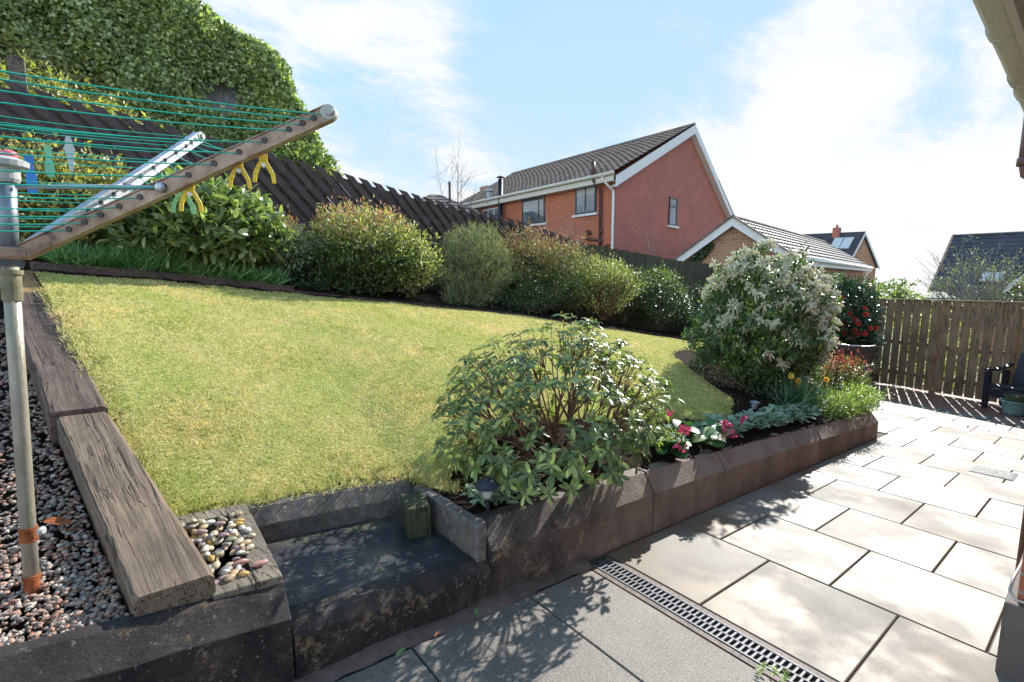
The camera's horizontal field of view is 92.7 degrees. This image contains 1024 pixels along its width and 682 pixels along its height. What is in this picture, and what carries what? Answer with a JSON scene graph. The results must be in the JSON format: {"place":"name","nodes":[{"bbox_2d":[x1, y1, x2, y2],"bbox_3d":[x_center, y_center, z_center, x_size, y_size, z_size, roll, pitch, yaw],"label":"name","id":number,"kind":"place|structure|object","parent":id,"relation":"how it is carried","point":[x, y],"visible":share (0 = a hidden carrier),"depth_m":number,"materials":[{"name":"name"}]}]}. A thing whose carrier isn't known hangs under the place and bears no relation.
{"place":"outdoors","nodes":[
{"label":"outdoors","id":0,"kind":"place"},
{"bbox_2d":[34,271,746,529],"bbox_3d":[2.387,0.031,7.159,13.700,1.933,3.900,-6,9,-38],"label":"lawn","id":1,"kind":"structure","parent":0,"point":[264,427],"depth_m":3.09,"materials":[{"name":"green plant"}]},
{"bbox_2d":[0,239,867,640],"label":"soil","id":2,"kind":"structure","parent":0,"point":[740,397],"depth_m":3.18,"materials":[{"name":"brown soil"}]},
{"bbox_2d":[6,54,28,141],"bbox_3d":[-5.196,-1.754,5.263,0.130,2.460,0.070,-6,9,-38],"label":"timber post","id":3,"kind":"object","parent":2,"relation":"on","point":[15,64],"visible":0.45,"depth_m":5.10,"materials":[{"name":"grey wood"}]},
{"bbox_2d":[22,270,40,291],"bbox_3d":[-4.051,-0.401,4.046,0.830,0.381,0.201,7,10,42],"label":"railway sleeper","id":4,"kind":"object","parent":2,"relation":"on","point":[29,281],"visible":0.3,"depth_m":4.02,"materials":[{"name":"orange wood"}]},
{"bbox_2d":[22,292,107,445],"bbox_3d":[-2.901,0.053,3.065,2.300,0.676,0.224,7,10,42],"label":"railway sleeper","id":5,"kind":"object","parent":2,"relation":"on","point":[61,388],"visible":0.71,"depth_m":2.67,"materials":[{"name":"brown wood"}]},
{"bbox_2d":[0,318,130,645],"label":"gravel","id":6,"kind":"structure","parent":2,"relation":"on","point":[60,621],"depth_m":1.62,"materials":[{"name":"grey gravel"}]},
{"bbox_2d":[43,517,72,524],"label":"fallen leaf","id":7,"kind":"object","parent":6,"relation":"on","point":[59,520],"visible":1,"depth_m":1.77,"materials":[{"name":"orange plant"}]},
{"bbox_2d":[0,126,160,262],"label":"gold leaved shrub","id":8,"kind":"object","parent":2,"relation":"on","point":[57,178],"visible":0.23,"depth_m":4.73,"materials":[{"name":"yellow plant"}]},
{"bbox_2d":[57,411,215,616],"bbox_3d":[-1.547,0.614,1.930,1.355,0.428,0.210,6,9,40],"label":"railway sleeper","id":9,"kind":"object","parent":2,"relation":"on","point":[154,558],"visible":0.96,"depth_m":1.74,"materials":[{"name":"brown wood"}]},
{"bbox_2d":[34,237,291,284],"bbox_3d":[-3.547,-0.876,5.165,2.379,0.588,0.864,-6,9,-38],"label":"strap leaf border","id":10,"kind":"object","parent":2,"relation":"on","point":[85,254],"visible":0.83,"depth_m":4.89,"materials":[{"name":"green plant"}]},
{"bbox_2d":[0,70,337,609],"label":"rotary clothes airer","id":11,"kind":"object","parent":2,"relation":"on","point":[119,199],"visible":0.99,"depth_m":1.41,"materials":[{"name":"grey metal"}]},
{"bbox_2d":[24,154,37,192],"bbox_3d":[-1.694,-0.586,1.718,0.032,0.132,0.030,-7,10,-44],"label":"clothes peg","id":12,"kind":"object","parent":11,"relation":"hanging from","point":[30,176],"visible":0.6,"depth_m":1.71,"materials":[{"name":"blue plastic"}]},
{"bbox_2d":[43,145,54,177],"bbox_3d":[-1.692,-0.656,1.785,0.028,0.112,0.027,-7,10,-43],"label":"clothes peg","id":13,"kind":"object","parent":11,"relation":"hanging from","point":[50,168],"visible":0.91,"depth_m":1.78,"materials":[{"name":"green plastic"}]},
{"bbox_2d":[63,136,74,171],"bbox_3d":[-1.684,-0.712,1.860,0.034,0.130,0.029,-6,9,-38],"label":"clothes peg","id":14,"kind":"object","parent":11,"relation":"hanging from","point":[68,148],"visible":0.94,"depth_m":1.85,"materials":[{"name":"plastic"}]},
{"bbox_2d":[171,190,195,214],"bbox_3d":[-0.986,-0.423,1.462,0.062,0.082,0.017,-6,9,-38],"label":"clothes peg","id":15,"kind":"object","parent":11,"relation":"attached to","point":[178,196],"visible":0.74,"depth_m":1.45,"materials":[{"name":"green plastic"}]},
{"bbox_2d":[179,186,203,212],"bbox_3d":[-0.942,-0.420,1.430,0.062,0.082,0.016,-3,8,-24],"label":"clothes peg","id":16,"kind":"object","parent":11,"relation":"attached to","point":[190,192],"visible":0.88,"depth_m":1.43,"materials":[{"name":"yellow plastic"}]},
{"bbox_2d":[228,164,251,188],"bbox_3d":[-0.799,-0.489,1.431,0.062,0.082,0.016,-3,8,-24],"label":"clothes peg","id":17,"kind":"object","parent":11,"relation":"attached to","point":[239,169],"visible":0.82,"depth_m":1.43,"materials":[{"name":"yellow plastic"}]},
{"bbox_2d":[253,154,275,183],"bbox_3d":[-0.729,-0.506,1.433,0.062,0.082,0.016,-3,8,-24],"label":"clothes peg","id":18,"kind":"object","parent":11,"relation":"attached to","point":[263,162],"visible":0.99,"depth_m":1.43,"materials":[{"name":"yellow plastic"}]},
{"bbox_2d":[76,164,319,272],"bbox_3d":[-3.377,-1.272,5.500,2.324,1.263,1.606,-6,9,-38],"label":"laurel shrub","id":19,"kind":"object","parent":2,"relation":"on","point":[227,213],"visible":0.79,"depth_m":5.12,"materials":[{"name":"green plant"}]},
{"bbox_2d":[218,565,232,575],"bbox_3d":[-0.989,0.792,1.686,0.033,0.025,0.051,2,8,17],"label":"pebble","id":20,"kind":"object","parent":2,"relation":"on","point":[230,567],"visible":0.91,"depth_m":1.68,"materials":[{"name":"stone"}]},
{"bbox_2d":[176,504,282,599],"bbox_3d":[-1.099,0.833,1.866,0.268,0.179,0.620,-6,9,-38],"label":"timber edging","id":21,"kind":"object","parent":2,"relation":"on","point":[268,574],"visible":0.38,"depth_m":1.80,"materials":[{"name":"grey wood"}]},
{"bbox_2d":[224,573,235,581],"bbox_3d":[-0.962,0.805,1.659,0.034,0.025,0.044,0,7,1],"label":"pebble","id":22,"kind":"object","parent":21,"relation":"on","point":[228,577],"visible":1,"depth_m":1.65,"materials":[{"name":"beige stone"}]},
{"bbox_2d":[251,559,267,566],"bbox_3d":[-0.899,0.793,1.740,0.056,0.018,0.026,-6,9,-38],"label":"pebble","id":23,"kind":"object","parent":21,"relation":"on","point":[259,563],"visible":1,"depth_m":1.73,"materials":[{"name":"pink stone"}]},
{"bbox_2d":[224,536,237,541],"bbox_3d":[-1.080,0.761,1.876,0.046,0.022,0.032,-6,9,-38],"label":"pebble","id":24,"kind":"object","parent":2,"relation":"on","point":[231,538],"visible":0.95,"depth_m":1.87,"materials":[{"name":"stone"}]},
{"bbox_2d":[232,558,248,566],"bbox_3d":[-0.964,0.786,1.734,0.056,0.024,0.028,-6,9,-38],"label":"pebble","id":25,"kind":"object","parent":2,"relation":"on","point":[244,561],"visible":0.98,"depth_m":1.73,"materials":[{"name":"pink stone"}]},
{"bbox_2d":[260,205,317,279],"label":"silver leaved shrub","id":26,"kind":"object","parent":2,"relation":"on","point":[294,262],"visible":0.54,"depth_m":5.88,"materials":[{"name":"grey plant"}]},
{"bbox_2d":[0,81,594,317],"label":"garden fence","id":27,"kind":"object","parent":2,"relation":"on","point":[416,209],"visible":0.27,"depth_m":6.73,"materials":[{"name":"brown wood"}]},
{"bbox_2d":[247,473,412,541],"bbox_3d":[-0.865,0.875,2.437,0.785,0.361,0.103,-6,9,-38],"label":"kerb edging","id":28,"kind":"object","parent":2,"relation":"on","point":[300,515],"visible":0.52,"depth_m":2.37,"materials":[{"name":"grey concrete"}]},
{"bbox_2d":[281,260,394,295],"bbox_3d":[-2.290,-0.783,6.295,1.655,0.580,0.676,-6,9,-38],"label":"dark underplant","id":29,"kind":"object","parent":2,"relation":"on","point":[326,282],"visible":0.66,"depth_m":6.13,"materials":[{"name":"green plant"}]},
{"bbox_2d":[29,261,690,340],"bbox_3d":[1.093,-0.255,8.752,13.800,2.007,0.060,-6,9,-38],"label":"lawn edging","id":30,"kind":"object","parent":2,"relation":"on","point":[34,266],"visible":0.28,"depth_m":5.04,"materials":[{"name":"brown wood"}]},
{"bbox_2d":[288,195,432,298],"bbox_3d":[-2.091,-1.296,6.851,1.816,1.447,2.319,4,8,27],"label":"red tipped shrub","id":31,"kind":"object","parent":2,"relation":"on","point":[328,243],"visible":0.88,"depth_m":6.30,"materials":[{"name":"green plant"}]},
{"bbox_2d":[380,221,445,297],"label":"yellow tipped shrub","id":32,"kind":"object","parent":2,"relation":"on","point":[427,272],"visible":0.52,"depth_m":6.92,"materials":[{"name":"green plant"}]},
{"bbox_2d":[413,484,485,561],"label":"side wall","id":33,"kind":"structure","parent":2,"relation":"on","point":[462,529],"depth_m":2.30,"materials":[{"name":"grey concrete"}]},
{"bbox_2d":[435,278,499,307],"bbox_3d":[-0.699,-0.708,7.605,1.236,0.626,0.735,-6,9,-38],"label":"dark underplant","id":34,"kind":"object","parent":2,"relation":"on","point":[454,294],"visible":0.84,"depth_m":7.50,"materials":[{"name":"green plant"}]},
{"bbox_2d":[431,219,523,303],"bbox_3d":[-0.576,-1.240,8.002,1.794,1.606,1.466,-6,9,-38],"label":"broom shrub","id":35,"kind":"object","parent":2,"relation":"on","point":[456,254],"visible":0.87,"depth_m":7.80,"materials":[{"name":"green plant"}]},
{"bbox_2d":[474,475,499,513],"bbox_3d":[-0.117,0.760,2.308,0.120,0.250,0.120,-6,9,-38],"label":"solar garden light","id":36,"kind":"object","parent":2,"relation":"on","point":[486,485],"visible":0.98,"depth_m":2.27,"materials":[{"name":"black plastic"}]},
{"bbox_2d":[464,234,533,304],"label":"dark leaved shrub","id":37,"kind":"object","parent":2,"relation":"on","point":[517,260],"visible":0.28,"depth_m":8.61,"materials":[{"name":"green plant"}]},
{"bbox_2d":[459,470,541,506],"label":"sage plant","id":38,"kind":"object","parent":2,"relation":"on","point":[499,494],"visible":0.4,"depth_m":2.40,"materials":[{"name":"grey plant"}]},
{"bbox_2d":[495,281,562,314],"bbox_3d":[0.326,-0.720,8.295,1.454,0.606,0.866,-6,9,-38],"label":"dark underplant","id":39,"kind":"object","parent":2,"relation":"on","point":[516,299],"visible":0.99,"depth_m":8.25,"materials":[{"name":"green plant"}]},
{"bbox_2d":[489,216,602,315],"bbox_3d":[0.692,-1.353,9.276,2.841,1.877,1.722,-6,9,-38],"label":"bronze tipped shrub","id":40,"kind":"object","parent":2,"relation":"on","point":[558,251],"visible":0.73,"depth_m":8.84,"materials":[{"name":"green plant"}]},
{"bbox_2d":[428,312,684,506],"bbox_3d":[0.240,0.343,2.811,1.555,1.017,1.188,-6,9,-38],"label":"rhododendron","id":41,"kind":"object","parent":2,"relation":"on","point":[514,403],"visible":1,"depth_m":2.47,"materials":[{"name":"green plant"}]},
{"bbox_2d":[562,248,653,319],"bbox_3d":[1.881,-1.186,9.848,1.852,1.556,1.430,-6,9,-38],"label":"lime twiggy shrub","id":42,"kind":"object","parent":2,"relation":"on","point":[604,309],"visible":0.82,"depth_m":9.70,"materials":[{"name":"green plant"}]},
{"bbox_2d":[602,265,650,322],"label":"dark leaved shrub","id":43,"kind":"object","parent":2,"relation":"on","point":[634,303],"visible":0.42,"depth_m":10.80,"materials":[{"name":"green plant"}]},
{"bbox_2d":[585,244,714,332],"bbox_3d":[3.721,-0.986,12.449,5.407,2.689,0.065,-6,9,-38],"label":"garden fence","id":44,"kind":"object","parent":2,"relation":"on","point":[693,272],"visible":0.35,"depth_m":12.24,"materials":[{"name":"brown wood"}]},
{"bbox_2d":[629,260,695,329],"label":"dark leaved shrub","id":45,"kind":"object","parent":2,"relation":"on","point":[672,311],"visible":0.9,"depth_m":11.25,"materials":[{"name":"green plant"}]},
{"bbox_2d":[674,280,708,333],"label":"dark leaved shrub","id":46,"kind":"object","parent":2,"relation":"on","point":[699,298],"visible":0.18,"depth_m":12.44,"materials":[{"name":"green plant"}]},
{"bbox_2d":[641,409,747,458],"bbox_3d":[1.330,0.621,3.574,1.097,0.321,0.436,-6,9,-38],"label":"bergenia","id":47,"kind":"object","parent":2,"relation":"on","point":[713,433],"visible":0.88,"depth_m":3.52,"materials":[{"name":"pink plant"}]},
{"bbox_2d":[688,359,743,388],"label":"dried flowerheads","id":48,"kind":"object","parent":2,"relation":"on","point":[701,374],"visible":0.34,"depth_m":5.61,"materials":[{"name":"brown plant"}]},
{"bbox_2d":[707,359,748,387],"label":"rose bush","id":49,"kind":"object","parent":2,"relation":"on","point":[725,366],"visible":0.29,"depth_m":5.66,"materials":[{"name":"green plant"}]},
{"bbox_2d":[716,365,752,391],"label":"leafy plant","id":50,"kind":"object","parent":2,"relation":"on","point":[736,380],"visible":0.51,"depth_m":5.55,"materials":[{"name":"green plant"}]},
{"bbox_2d":[702,406,793,437],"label":"woolly leaved plant","id":51,"kind":"object","parent":2,"relation":"on","point":[762,418],"visible":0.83,"depth_m":4.18,"materials":[{"name":"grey plant"}]},
{"bbox_2d":[750,400,759,411],"bbox_3d":[2.357,0.691,4.749,0.092,0.229,0.092,-2,7,-16],"label":"solar garden light","id":52,"kind":"object","parent":2,"relation":"on","point":[754,404],"visible":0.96,"depth_m":4.72,"materials":[{"name":"grey plastic"}]},
{"bbox_2d":[680,237,845,394],"bbox_3d":[3.017,-0.198,5.948,2.240,2.049,1.923,-6,9,-38],"label":"white flowering shrub","id":53,"kind":"object","parent":2,"relation":"on","point":[802,321],"visible":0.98,"depth_m":5.38,"materials":[{"name":"green plant"}]},
{"bbox_2d":[742,375,825,411],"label":"leafy plant","id":54,"kind":"object","parent":2,"relation":"on","point":[763,387],"visible":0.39,"depth_m":5.37,"materials":[{"name":"green plant"}]},
{"bbox_2d":[760,400,824,423],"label":"woolly leaved plant","id":55,"kind":"object","parent":2,"relation":"on","point":[797,411],"visible":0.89,"depth_m":4.72,"materials":[{"name":"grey plant"}]},
{"bbox_2d":[759,369,839,412],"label":"daffodil clump","id":56,"kind":"object","parent":2,"relation":"on","point":[802,398],"visible":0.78,"depth_m":5.18,"materials":[{"name":"green plant"}]},
{"bbox_2d":[810,385,861,426],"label":"ferny plant","id":57,"kind":"object","parent":2,"relation":"on","point":[843,407],"visible":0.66,"depth_m":5.26,"materials":[{"name":"green plant"}]},
{"bbox_2d":[807,340,876,396],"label":"flame tipped shrub","id":58,"kind":"object","parent":2,"relation":"on","point":[830,369],"visible":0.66,"depth_m":6.34,"materials":[{"name":"red plant"}]},
{"bbox_2d":[820,268,885,366],"bbox_3d":[6.671,-0.319,10.103,1.953,2.376,1.707,-3,8,-19],"label":"camellia","id":59,"kind":"object","parent":2,"relation":"on","point":[858,328],"visible":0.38,"depth_m":9.55,"materials":[{"name":"green plant"}]},
{"bbox_2d":[830,380,882,418],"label":"ferny plant","id":60,"kind":"object","parent":2,"relation":"on","point":[861,398],"visible":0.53,"depth_m":5.65,"materials":[{"name":"green plant"}]},
{"bbox_2d":[828,373,894,412],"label":"ferny plant","id":61,"kind":"object","parent":2,"relation":"on","point":[877,392],"visible":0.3,"depth_m":6.08,"materials":[{"name":"green plant"}]},
{"bbox_2d":[337,570,773,681],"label":"paving","id":62,"kind":"structure","parent":0,"point":[589,626],"depth_m":1.94,"materials":[{"name":"grey stone"}]},
{"bbox_2d":[291,557,591,681],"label":"mortar strip","id":63,"kind":"object","parent":62,"relation":"on","point":[378,651],"visible":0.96,"depth_m":2.01,"materials":[{"name":"grey concrete"}]},
{"bbox_2d":[755,661,792,681],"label":"weed tuft","id":64,"kind":"object","parent":62,"relation":"on","point":[785,674],"visible":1,"depth_m":1.82,"materials":[{"name":"green plant"}]},
{"bbox_2d":[173,0,1023,320],"label":"sky","id":65,"kind":"structure","parent":0,"point":[898,122],"materials":[{"name":"blue"}]},
{"bbox_2d":[334,420,1022,681],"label":"patio bed","id":66,"kind":"object","parent":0,"point":[595,561],"depth_m":2.17,"materials":[{"name":"grey concrete"}]},
{"bbox_2d":[0,583,294,681],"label":"retaining wall","id":67,"kind":"structure","parent":66,"relation":"on","point":[245,637],"depth_m":1.48,"materials":[{"name":"paint"}]},
{"bbox_2d":[266,514,490,678],"bbox_3d":[-0.615,1.091,2.190,0.835,0.391,0.633,-6,9,-38],"label":"garden step","id":68,"kind":"object","parent":66,"relation":"on","point":[351,589],"visible":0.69,"depth_m":2.00,"materials":[{"name":"paint"}]},
{"bbox_2d":[401,492,431,538],"bbox_3d":[-0.471,0.863,2.412,0.124,0.184,0.160,-3,8,-24],"label":"timber post","id":69,"kind":"object","parent":68,"relation":"on","point":[415,515],"visible":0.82,"depth_m":2.36,"materials":[{"name":"green wood"}]},
{"bbox_2d":[475,406,877,593],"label":"raised bed wall","id":70,"kind":"structure","parent":66,"relation":"on","point":[527,541],"depth_m":2.93,"materials":[{"name":"paint"}]},
{"bbox_2d":[590,555,835,681],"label":"channel drain","id":71,"kind":"object","parent":66,"relation":"on","point":[713,639],"visible":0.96,"depth_m":2.14,"materials":[{"name":"metal"}]},
{"bbox_2d":[870,298,1023,402],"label":"patio fence","id":72,"kind":"object","parent":66,"relation":"on","point":[933,375],"visible":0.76,"depth_m":9.61,"materials":[{"name":"brown wood"}]},
{"bbox_2d":[607,396,1023,681],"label":"patio","id":73,"kind":"structure","parent":0,"point":[789,601],"depth_m":2.83,"materials":[{"name":"stone"}]},
{"bbox_2d":[834,344,876,395],"bbox_3d":[5.885,0.520,8.447,0.584,1.020,0.777,5,9,33],"label":"planter","id":74,"kind":"object","parent":73,"relation":"on","point":[868,352],"visible":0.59,"depth_m":8.13,"materials":[{"name":"brown"}]},
{"bbox_2d":[967,464,1017,480],"bbox_3d":[4.549,1.258,4.624,0.360,0.064,0.310,-6,9,-38],"label":"inspection cover","id":75,"kind":"object","parent":73,"relation":"on","point":[997,473],"visible":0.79,"depth_m":4.60,"materials":[{"name":"grey metal"}]},
{"bbox_2d":[874,326,1001,398],"bbox_3d":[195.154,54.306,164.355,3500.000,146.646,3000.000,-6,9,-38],"label":"ground","id":76,"kind":"structure","parent":0,"point":[944,374],"depth_m":17.63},
{"bbox_2d":[0,48,167,164],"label":"overhanging shrub","id":77,"kind":"object","parent":76,"relation":"on","point":[101,98],"visible":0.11,"depth_m":5.82,"materials":[{"name":"green plant"}]},
{"bbox_2d":[0,0,327,268],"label":"hedge","id":78,"kind":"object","parent":76,"relation":"on","point":[168,48],"depth_m":7.25,"materials":[{"name":"green plant"}]},
{"bbox_2d":[266,140,343,194],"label":"overhanging shrub","id":79,"kind":"object","parent":76,"relation":"on","point":[314,155],"visible":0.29,"depth_m":8.06,"materials":[{"name":"green plant"}]},
{"bbox_2d":[421,181,486,232],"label":"hip roofed house","id":80,"kind":"structure","parent":76,"relation":"on","point":[434,197],"depth_m":24.23,"materials":[{"name":"grey concrete"}]},
{"bbox_2d":[434,128,478,220],"bbox_3d":[-1.208,-2.856,10.737,1.511,3.275,1.074,2,8,19],"label":"bare sapling","id":81,"kind":"object","parent":76,"relation":"on","point":[457,181],"visible":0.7,"depth_m":10.57,"materials":[{"name":"brown plant"}]},
{"bbox_2d":[530,190,588,240],"bbox_3d":[1.322,-2.639,13.729,1.585,3.695,2.005,-2,8,-18],"label":"bare sapling","id":82,"kind":"object","parent":76,"relation":"on","point":[562,229],"visible":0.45,"depth_m":13.52,"materials":[{"name":"brown plant"}]},
{"bbox_2d":[461,123,733,261],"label":"brick house","id":83,"kind":"structure","parent":76,"relation":"on","point":[667,182],"depth_m":22.70,"materials":[{"name":"red brick"}]},
{"bbox_2d":[482,207,497,219],"bbox_3d":[-1.057,-6.470,25.800,0.057,1.110,1.690,-6,9,-38],"label":"window","id":84,"kind":"structure","parent":83,"relation":"in","point":[494,211],"depth_m":25.72,"materials":[{"name":"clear glass"}]},
{"bbox_2d":[522,196,546,226],"bbox_3d":[0.988,-6.116,23.222,0.120,1.285,1.850,-6,9,-38],"label":"window","id":85,"kind":"structure","parent":83,"relation":"in","point":[528,210],"depth_m":23.18,"materials":[{"name":"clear glass"}]},
{"bbox_2d":[572,186,597,217],"bbox_3d":[3.082,-5.902,20.613,0.120,1.235,1.410,-6,9,-38],"label":"window","id":86,"kind":"structure","parent":83,"relation":"in","point":[591,202],"depth_m":20.57,"materials":[{"name":"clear glass"}]},
{"bbox_2d":[667,196,678,228],"bbox_3d":[7.702,-6.122,23.270,0.120,1.425,1.091,7,10,42],"label":"window","id":87,"kind":"structure","parent":83,"relation":"in","point":[673,202],"depth_m":23.25,"materials":[{"name":"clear glass"}]},
{"bbox_2d":[638,221,656,254],"bbox_3d":[3.835,-1.962,14.526,0.998,3.353,1.029,5,9,32],"label":"bare sapling","id":88,"kind":"object","parent":76,"relation":"on","point":[654,247],"visible":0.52,"depth_m":14.35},
{"bbox_2d":[674,215,872,285],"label":"brick garage","id":89,"kind":"structure","parent":76,"relation":"on","point":[721,241],"depth_m":16.51,"materials":[{"name":"grey tile"}]},
{"bbox_2d":[716,263,875,343],"bbox_3d":[7.024,-0.500,12.737,0.100,3.100,3.947,-6,9,-38],"label":"garden fence","id":90,"kind":"object","parent":76,"relation":"on","point":[749,306],"visible":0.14,"depth_m":13.28,"materials":[{"name":"brown wood"}]},
{"bbox_2d":[799,369,872,390],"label":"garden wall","id":91,"kind":"structure","parent":76,"relation":"on","point":[871,374],"depth_m":9.74,"materials":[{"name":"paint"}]},
{"bbox_2d":[803,225,879,287],"bbox_3d":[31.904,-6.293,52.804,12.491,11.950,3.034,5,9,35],"label":"brick house","id":92,"kind":"structure","parent":76,"relation":"on","point":[857,245],"depth_m":49.93,"materials":[{"name":"brick"}]},
{"bbox_2d":[831,237,844,248],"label":"roof window","id":93,"kind":"structure","parent":92,"relation":"in","point":[836,243],"depth_m":50.12,"materials":[{"name":"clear glass"}]},
{"bbox_2d":[840,237,853,248],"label":"roof window","id":94,"kind":"structure","parent":92,"relation":"in","point":[846,243],"depth_m":49.68,"materials":[{"name":"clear glass"}]},
{"bbox_2d":[865,277,932,333],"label":"bright bush","id":95,"kind":"object","parent":76,"relation":"on","point":[894,286],"visible":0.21,"depth_m":15.61,"materials":[{"name":"green plant"}]},
{"bbox_2d":[849,286,990,387],"bbox_3d":[9.639,-0.046,12.968,1.668,2.856,4.807,-6,9,-38],"label":"roadside hedge","id":96,"kind":"object","parent":76,"relation":"on","point":[911,292],"visible":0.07,"depth_m":12.27,"materials":[{"name":"green plant"}]},
{"bbox_2d":[907,291,962,365],"bbox_3d":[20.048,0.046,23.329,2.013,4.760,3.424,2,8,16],"label":"car","id":97,"kind":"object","parent":76,"relation":"on","point":[927,294],"depth_m":23.07,"materials":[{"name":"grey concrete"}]},
{"bbox_2d":[904,235,1023,332],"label":"twiggy hedge","id":98,"kind":"object","parent":76,"relation":"on","point":[990,294],"visible":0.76,"depth_m":16.84,"materials":[{"name":"green plant"}]},
{"bbox_2d":[928,231,1023,365],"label":"dark roofed house","id":99,"kind":"structure","parent":76,"relation":"on","point":[1012,243],"depth_m":26.70,"materials":[{"name":"stone"}]},
{"bbox_2d":[972,0,1023,681],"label":"brick house","id":100,"kind":"structure","parent":76,"relation":"on","point":[1002,21],"depth_m":1.88,"materials":[{"name":"brown brick"}]},
{"bbox_2d":[1005,275,1023,306],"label":"evergreen bush","id":101,"kind":"object","parent":76,"relation":"on","point":[1015,292],"visible":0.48,"depth_m":15.92,"materials":[{"name":"green plant"}]},
{"bbox_2d":[865,383,1023,420],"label":"path","id":102,"kind":"structure","parent":0,"point":[942,400],"depth_m":8.96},
{"bbox_2d":[981,353,1023,407],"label":"garden bench","id":103,"kind":"object","parent":102,"relation":"on","point":[1004,386],"visible":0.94,"depth_m":8.33,"materials":[{"name":"grey plastic"}]},
{"bbox_2d":[999,398,1023,415],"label":"plant pot","id":104,"kind":"object","parent":102,"relation":"on","point":[1012,408],"visible":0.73,"depth_m":7.78,"materials":[{"name":"teal plastic"}]},
{"bbox_2d":[1003,393,1023,402],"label":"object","id":105,"kind":"object","parent":104,"relation":"in","point":[1017,398],"visible":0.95,"depth_m":7.81,"materials":[{"name":"green plastic"}]},
{"bbox_2d":[1008,558,1023,603],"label":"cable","id":106,"kind":"object","parent":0,"point":[1014,576],"visible":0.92,"depth_m":1.91,"materials":[{"name":"plastic"}]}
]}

